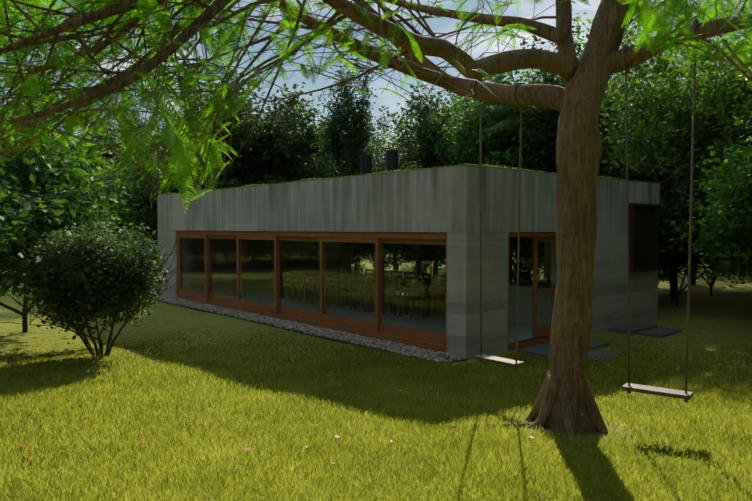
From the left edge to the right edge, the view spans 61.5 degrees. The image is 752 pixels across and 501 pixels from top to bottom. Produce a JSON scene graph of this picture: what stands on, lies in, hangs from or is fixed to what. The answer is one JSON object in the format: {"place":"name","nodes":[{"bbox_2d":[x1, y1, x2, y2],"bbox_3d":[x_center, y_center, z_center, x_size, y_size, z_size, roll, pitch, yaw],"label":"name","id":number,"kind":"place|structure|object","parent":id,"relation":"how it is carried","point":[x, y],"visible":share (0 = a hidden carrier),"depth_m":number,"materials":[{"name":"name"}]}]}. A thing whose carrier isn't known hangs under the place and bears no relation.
{"place":"outdoors","nodes":[
{"label":"outdoors","id":0,"kind":"place"},
{"bbox_2d":[201,283,549,343],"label":"floor","id":1,"kind":"structure","parent":0,"point":[524,330],"depth_m":17.19,"materials":[{"name":"grey concrete"}]},
{"bbox_2d":[273,266,445,318],"bbox_3d":[-0.496,1.082,18.390,1.900,0.960,6.600,-2,3,-41],"label":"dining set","id":2,"kind":"object","parent":1,"relation":"on","point":[402,283],"depth_m":17.53,"materials":[{"name":"brown wood"}]},
{"bbox_2d":[509,236,550,324],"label":"kitchen block","id":3,"kind":"structure","parent":1,"relation":"on","point":[525,297],"depth_m":14.90,"materials":[{"name":"white"}]},
{"bbox_2d":[0,254,751,500],"bbox_3d":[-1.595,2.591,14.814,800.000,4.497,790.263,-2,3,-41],"label":"lawn","id":4,"kind":"structure","parent":0,"point":[722,313],"depth_m":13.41,"materials":[{"name":"green plant"}]},
{"bbox_2d":[0,99,70,167],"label":"forest tree","id":5,"kind":"object","parent":4,"relation":"on","point":[23,133],"depth_m":34.35,"materials":[{"name":"green plant"}]},
{"bbox_2d":[1,100,76,146],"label":"forest tree","id":6,"kind":"object","parent":4,"relation":"on","point":[24,128],"depth_m":41.37,"materials":[{"name":"green plant"}]},
{"bbox_2d":[0,127,132,332],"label":"tree","id":7,"kind":"object","parent":4,"relation":"on","point":[82,162],"visible":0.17,"depth_m":14.07,"materials":[{"name":"green plant"}]},
{"bbox_2d":[0,117,156,316],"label":"tree","id":8,"kind":"object","parent":4,"relation":"on","point":[63,209],"visible":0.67,"depth_m":12.37,"materials":[{"name":"green plant"}]},
{"bbox_2d":[0,219,186,357],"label":"camellia bush","id":9,"kind":"object","parent":4,"relation":"on","point":[93,277],"visible":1,"depth_m":10.44,"materials":[{"name":"green plant"}]},
{"bbox_2d":[58,119,141,175],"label":"forest tree","id":10,"kind":"object","parent":4,"relation":"on","point":[98,138],"visible":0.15,"depth_m":38.17,"materials":[{"name":"green plant"}]},
{"bbox_2d":[103,112,148,156],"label":"forest tree","id":11,"kind":"object","parent":4,"relation":"on","point":[111,129],"depth_m":46.62,"materials":[{"name":"green plant"}]},
{"bbox_2d":[97,143,172,185],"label":"forest tree","id":12,"kind":"object","parent":4,"relation":"on","point":[131,163],"visible":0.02,"depth_m":36.27,"materials":[{"name":"green plant"}]},
{"bbox_2d":[89,134,214,271],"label":"forest tree","id":13,"kind":"object","parent":4,"relation":"on","point":[112,167],"visible":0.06,"depth_m":29.46,"materials":[{"name":"green plant"}]},
{"bbox_2d":[98,171,206,250],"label":"tree","id":14,"kind":"object","parent":4,"relation":"on","point":[145,232],"visible":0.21,"depth_m":25.53,"materials":[{"name":"green plant"}]},
{"bbox_2d":[110,159,241,256],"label":"tree","id":15,"kind":"object","parent":4,"relation":"on","point":[143,200],"visible":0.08,"depth_m":25.18,"materials":[{"name":"green plant"}]},
{"bbox_2d":[98,150,260,247],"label":"tree","id":16,"kind":"object","parent":4,"relation":"on","point":[203,185],"visible":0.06,"depth_m":28.14,"materials":[{"name":"green plant"}]},
{"bbox_2d":[155,96,205,163],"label":"forest tree","id":17,"kind":"object","parent":4,"relation":"on","point":[169,138],"depth_m":38.30,"materials":[{"name":"green plant"}]},
{"bbox_2d":[105,53,266,173],"bbox_3d":[-8.738,-4.479,29.846,8.004,12.117,5.774,0,2,-8],"label":"bare tree","id":18,"kind":"object","parent":4,"relation":"on","point":[164,147],"visible":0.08,"depth_m":28.98,"materials":[{"name":"green plant"}]},
{"bbox_2d":[155,68,270,168],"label":"tree","id":19,"kind":"object","parent":4,"relation":"on","point":[255,93],"visible":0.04,"depth_m":36.04,"materials":[{"name":"green plant"}]},
{"bbox_2d":[156,73,312,186],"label":"tree","id":20,"kind":"object","parent":4,"relation":"on","point":[241,132],"visible":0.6,"depth_m":29.09,"materials":[{"name":"green plant"}]},
{"bbox_2d":[247,167,289,184],"bbox_3d":[-5.659,-0.969,27.609,5.417,5.367,6.497,0,2,0],"label":"forest shrub","id":21,"kind":"object","parent":4,"relation":"on","point":[270,181],"depth_m":27.89,"materials":[{"name":"green plant"}]},
{"bbox_2d":[20,375,533,463],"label":"flowers","id":22,"kind":"object","parent":4,"relation":"on","point":[336,436],"visible":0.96,"depth_m":5.77,"materials":[{"name":"pink"}]},
{"bbox_2d":[229,97,346,185],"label":"tree","id":23,"kind":"object","parent":4,"relation":"on","point":[311,145],"visible":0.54,"depth_m":30.56,"materials":[{"name":"green plant"}]},
{"bbox_2d":[251,88,327,184],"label":"tree","id":24,"kind":"object","parent":4,"relation":"on","point":[302,103],"visible":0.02,"depth_m":36.82,"materials":[{"name":"green plant"}]},
{"bbox_2d":[152,294,467,362],"bbox_3d":[-3.172,1.762,16.141,0.620,0.062,13.950,-2,3,-41],"label":"gravel bed","id":25,"kind":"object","parent":4,"relation":"on","point":[339,341],"depth_m":14.07,"materials":[{"name":"grey gravel"}]},
{"bbox_2d":[310,52,392,275],"bbox_3d":[-1.189,-3.298,26.631,3.231,10.344,2.984,1,2,31],"label":"tree","id":26,"kind":"object","parent":4,"relation":"on","point":[345,149],"visible":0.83,"depth_m":26.21,"materials":[{"name":"green plant"}]},
{"bbox_2d":[351,243,374,265],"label":"forest shrub","id":27,"kind":"object","parent":4,"relation":"on","point":[363,254],"depth_m":30.25,"materials":[{"name":"green plant"}]},
{"bbox_2d":[351,247,392,265],"bbox_3d":[-0.880,-0.333,31.960,3.510,3.477,4.209,0,2,-4],"label":"forest shrub","id":28,"kind":"object","parent":4,"relation":"on","point":[371,257],"depth_m":31.41,"materials":[{"name":"green plant"}]},
{"bbox_2d":[0,0,751,436],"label":"tree","id":29,"kind":"object","parent":4,"relation":"on","point":[566,402],"depth_m":4.52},
{"bbox_2d":[472,79,524,369],"bbox_3d":[1.427,-0.346,7.313,0.284,3.378,0.621,-2,3,-41],"label":"swing seat","id":30,"kind":"object","parent":29,"relation":"attached to","point":[481,357],"visible":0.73,"depth_m":7.28,"materials":[{"name":"white wood"}]},
{"bbox_2d":[621,18,699,401],"bbox_3d":[2.713,-0.382,6.088,0.677,3.574,0.348,2,3,36],"label":"swing seat","id":31,"kind":"object","parent":29,"relation":"attached to","point":[685,395],"visible":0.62,"depth_m":5.97,"materials":[{"name":"white wood"}]},
{"bbox_2d":[347,175,414,269],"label":"tree","id":32,"kind":"object","parent":4,"relation":"on","point":[386,248],"depth_m":27.51,"materials":[{"name":"green plant"}]},
{"bbox_2d":[349,111,438,269],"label":"tree","id":33,"kind":"object","parent":4,"relation":"on","point":[395,146],"visible":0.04,"depth_m":34.06,"materials":[{"name":"green plant"}]},
{"bbox_2d":[158,230,658,359],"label":"house lower walls","id":34,"kind":"structure","parent":4,"relation":"on","point":[609,298],"depth_m":14.17,"materials":[{"name":"grey concrete"}]},
{"bbox_2d":[177,230,446,351],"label":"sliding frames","id":35,"kind":"structure","parent":34,"relation":"attached to","point":[381,331],"depth_m":14.47,"materials":[{"name":"brown wood"}]},
{"bbox_2d":[180,238,445,330],"bbox_3d":[-2.499,0.568,15.992,0.078,1.676,11.600,-2,3,-41],"label":"window glass","id":36,"kind":"object","parent":35,"relation":"in","point":[220,253],"visible":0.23,"depth_m":15.17,"materials":[{"name":"glass"}]},
{"bbox_2d":[346,236,543,291],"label":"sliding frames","id":37,"kind":"structure","parent":34,"relation":"attached to","point":[418,256],"depth_m":21.96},
{"bbox_2d":[507,232,555,350],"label":"end wall door frames","id":38,"kind":"structure","parent":34,"relation":"attached to","point":[541,331],"depth_m":12.62,"materials":[{"name":"brown wood"}]},
{"bbox_2d":[537,242,556,324],"bbox_3d":[2.881,0.674,12.882,1.848,1.730,0.870,-2,3,-41],"label":"curtain","id":39,"kind":"object","parent":38,"relation":"in","point":[546,280],"visible":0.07,"depth_m":12.86,"materials":[{"name":"white fabric"}]},
{"bbox_2d":[628,203,658,272],"bbox_3d":[6.380,-0.305,15.074,1.240,1.610,0.160,-2,3,-41],"label":"window","id":40,"kind":"structure","parent":34,"relation":"attached to","point":[643,219],"depth_m":15.11,"materials":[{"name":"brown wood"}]},
{"bbox_2d":[372,243,445,281],"bbox_3d":[1.837,-0.256,26.845,3.856,3.820,4.624,-1,2,-31],"label":"forest shrub","id":41,"kind":"object","parent":4,"relation":"on","point":[408,250],"depth_m":26.32,"materials":[{"name":"green plant"}]},
{"bbox_2d":[372,83,463,280],"bbox_3d":[2.091,-2.971,27.866,6.008,9.125,5.979,-1,2,-15],"label":"tree","id":42,"kind":"object","parent":4,"relation":"on","point":[425,111],"visible":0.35,"depth_m":27.14,"materials":[{"name":"green plant"}]},
{"bbox_2d":[409,244,445,272],"bbox_3d":[3.544,-0.418,24.907,4.421,4.380,5.302,0,2,-10],"label":"forest shrub","id":43,"kind":"object","parent":4,"relation":"on","point":[433,256],"depth_m":25.28,"materials":[{"name":"green plant"}]},
{"bbox_2d":[394,88,474,165],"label":"tree","id":44,"kind":"object","parent":4,"relation":"on","point":[446,107],"visible":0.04,"depth_m":41.52,"materials":[{"name":"green plant"}]},
{"bbox_2d":[403,57,533,168],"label":"tree","id":45,"kind":"object","parent":4,"relation":"on","point":[467,145],"visible":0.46,"depth_m":24.22,"materials":[{"name":"green plant"}]},
{"bbox_2d":[443,96,502,164],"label":"tree","id":46,"kind":"object","parent":4,"relation":"on","point":[464,108],"depth_m":28.05,"materials":[{"name":"green plant"}]},
{"bbox_2d":[442,153,557,280],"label":"tree","id":47,"kind":"object","parent":4,"relation":"on","point":[526,271],"visible":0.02,"depth_m":20.53,"materials":[{"name":"green plant"}]},
{"bbox_2d":[456,50,560,280],"bbox_3d":[5.515,-2.793,24.235,4.255,9.240,4.563,-2,3,-38],"label":"tree","id":48,"kind":"object","parent":4,"relation":"on","point":[523,278],"visible":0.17,"depth_m":23.82,"materials":[{"name":"green plant"}]},
{"bbox_2d":[483,68,565,260],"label":"tree","id":49,"kind":"object","parent":4,"relation":"on","point":[545,169],"visible":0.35,"depth_m":20.93,"materials":[{"name":"green plant"}]},
{"bbox_2d":[513,240,543,272],"bbox_3d":[6.634,-0.148,21.980,3.955,3.918,4.743,-1,2,-17],"label":"forest shrub","id":50,"kind":"object","parent":4,"relation":"on","point":[531,257],"depth_m":21.33,"materials":[{"name":"green plant"}]},
{"bbox_2d":[513,165,554,280],"bbox_3d":[5.555,-1.043,24.365,7.127,5.888,5.942,-1,3,-35],"label":"forest shrub","id":51,"kind":"object","parent":4,"relation":"on","point":[514,259],"depth_m":22.72,"materials":[{"name":"green plant"}]},
{"bbox_2d":[472,17,655,179],"bbox_3d":[6.588,-3.118,22.202,6.483,9.894,6.515,-1,2,-16],"label":"tree","id":52,"kind":"object","parent":4,"relation":"on","point":[551,131],"visible":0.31,"depth_m":20.71,"materials":[{"name":"green plant"}]},
{"bbox_2d":[517,323,681,360],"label":"stepping stone path","id":53,"kind":"structure","parent":4,"relation":"on","point":[651,330],"depth_m":13.51,"materials":[{"name":"grey"}]},
{"bbox_2d":[549,155,673,189],"bbox_3d":[8.237,-0.855,22.411,4.714,5.661,6.830,1,2,22],"label":"forest shrub","id":54,"kind":"object","parent":4,"relation":"on","point":[642,177],"visible":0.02,"depth_m":21.07,"materials":[{"name":"green plant"}]},
{"bbox_2d":[481,8,748,173],"bbox_3d":[9.547,-3.855,26.148,11.508,11.201,10.671,0,2,2],"label":"tree","id":55,"kind":"object","parent":4,"relation":"on","point":[507,153],"visible":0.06,"depth_m":23.16,"materials":[{"name":"green plant"}]},
{"bbox_2d":[531,9,751,301],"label":"forest tree","id":56,"kind":"object","parent":4,"relation":"on","point":[666,115],"visible":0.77,"depth_m":18.23,"materials":[{"name":"green plant"}]},
{"bbox_2d":[601,74,721,277],"bbox_3d":[12.859,-3.406,29.227,11.027,10.126,8.458,0,2,5],"label":"forest tree","id":57,"kind":"object","parent":4,"relation":"on","point":[680,171],"visible":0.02,"depth_m":29.20,"materials":[{"name":"green plant"}]},
{"bbox_2d":[604,24,745,284],"bbox_3d":[13.348,-3.384,25.610,11.374,10.385,10.547,0,2,-10],"label":"forest tree","id":58,"kind":"object","parent":4,"relation":"on","point":[663,192],"visible":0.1,"depth_m":22.16,"materials":[{"name":"green plant"}]},
{"bbox_2d":[599,2,751,167],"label":"forest tree","id":59,"kind":"object","parent":4,"relation":"on","point":[721,66],"visible":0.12,"depth_m":20.87,"materials":[{"name":"green plant"}]},
{"bbox_2d":[658,252,704,283],"bbox_3d":[9.879,-0.026,22.605,3.651,3.617,4.378,0,2,-9],"label":"forest shrub","id":60,"kind":"object","parent":4,"relation":"on","point":[692,271],"depth_m":21.51,"materials":[{"name":"green plant"}]},
{"bbox_2d":[628,145,751,306],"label":"tree","id":61,"kind":"object","parent":4,"relation":"on","point":[663,261],"visible":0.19,"depth_m":17.49,"materials":[{"name":"green plant"}]},
{"bbox_2d":[657,48,751,185],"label":"forest tree","id":62,"kind":"object","parent":4,"relation":"on","point":[736,73],"visible":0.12,"depth_m":19.01,"materials":[{"name":"green plant"}]},
{"bbox_2d":[658,253,751,295],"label":"forest shrub","id":63,"kind":"object","parent":4,"relation":"on","point":[711,284],"depth_m":21.42,"materials":[{"name":"green plant"}]},
{"bbox_2d":[659,166,751,288],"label":"tree","id":64,"kind":"object","parent":4,"relation":"on","point":[695,236],"visible":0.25,"depth_m":16.16,"materials":[{"name":"green plant"}]},
{"bbox_2d":[661,126,751,282],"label":"tree","id":65,"kind":"object","parent":4,"relation":"on","point":[735,206],"visible":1,"depth_m":13.91,"materials":[{"name":"green plant"}]},
{"bbox_2d":[735,46,751,86],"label":"forest tree","id":66,"kind":"object","parent":4,"relation":"on","point":[746,79],"visible":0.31,"depth_m":11.52,"materials":[{"name":"green plant"}]},
{"bbox_2d":[0,0,751,167],"label":"sky","id":67,"kind":"structure","parent":0,"point":[386,98],"materials":[{"name":"blue"}]},
{"bbox_2d":[360,150,398,174],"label":"roof chimneys","id":68,"kind":"object","parent":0,"point":[391,162],"visible":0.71,"depth_m":16.88,"materials":[{"name":"black metal"}]},
{"bbox_2d":[157,166,659,231],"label":"house upper walls","id":69,"kind":"structure","parent":0,"point":[440,200],"depth_m":13.04,"materials":[{"name":"grey concrete"}]},
{"bbox_2d":[158,163,658,195],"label":"roof grass","id":70,"kind":"structure","parent":69,"relation":"on","point":[500,166],"depth_m":13.47,"materials":[{"name":"green plant"}]},
{"bbox_2d":[351,238,543,282],"bbox_3d":[2.760,0.406,20.517,0.078,1.676,11.600,-2,3,-41],"label":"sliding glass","id":71,"kind":"object","parent":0,"point":[432,259],"visible":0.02,"depth_m":22.06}
]}

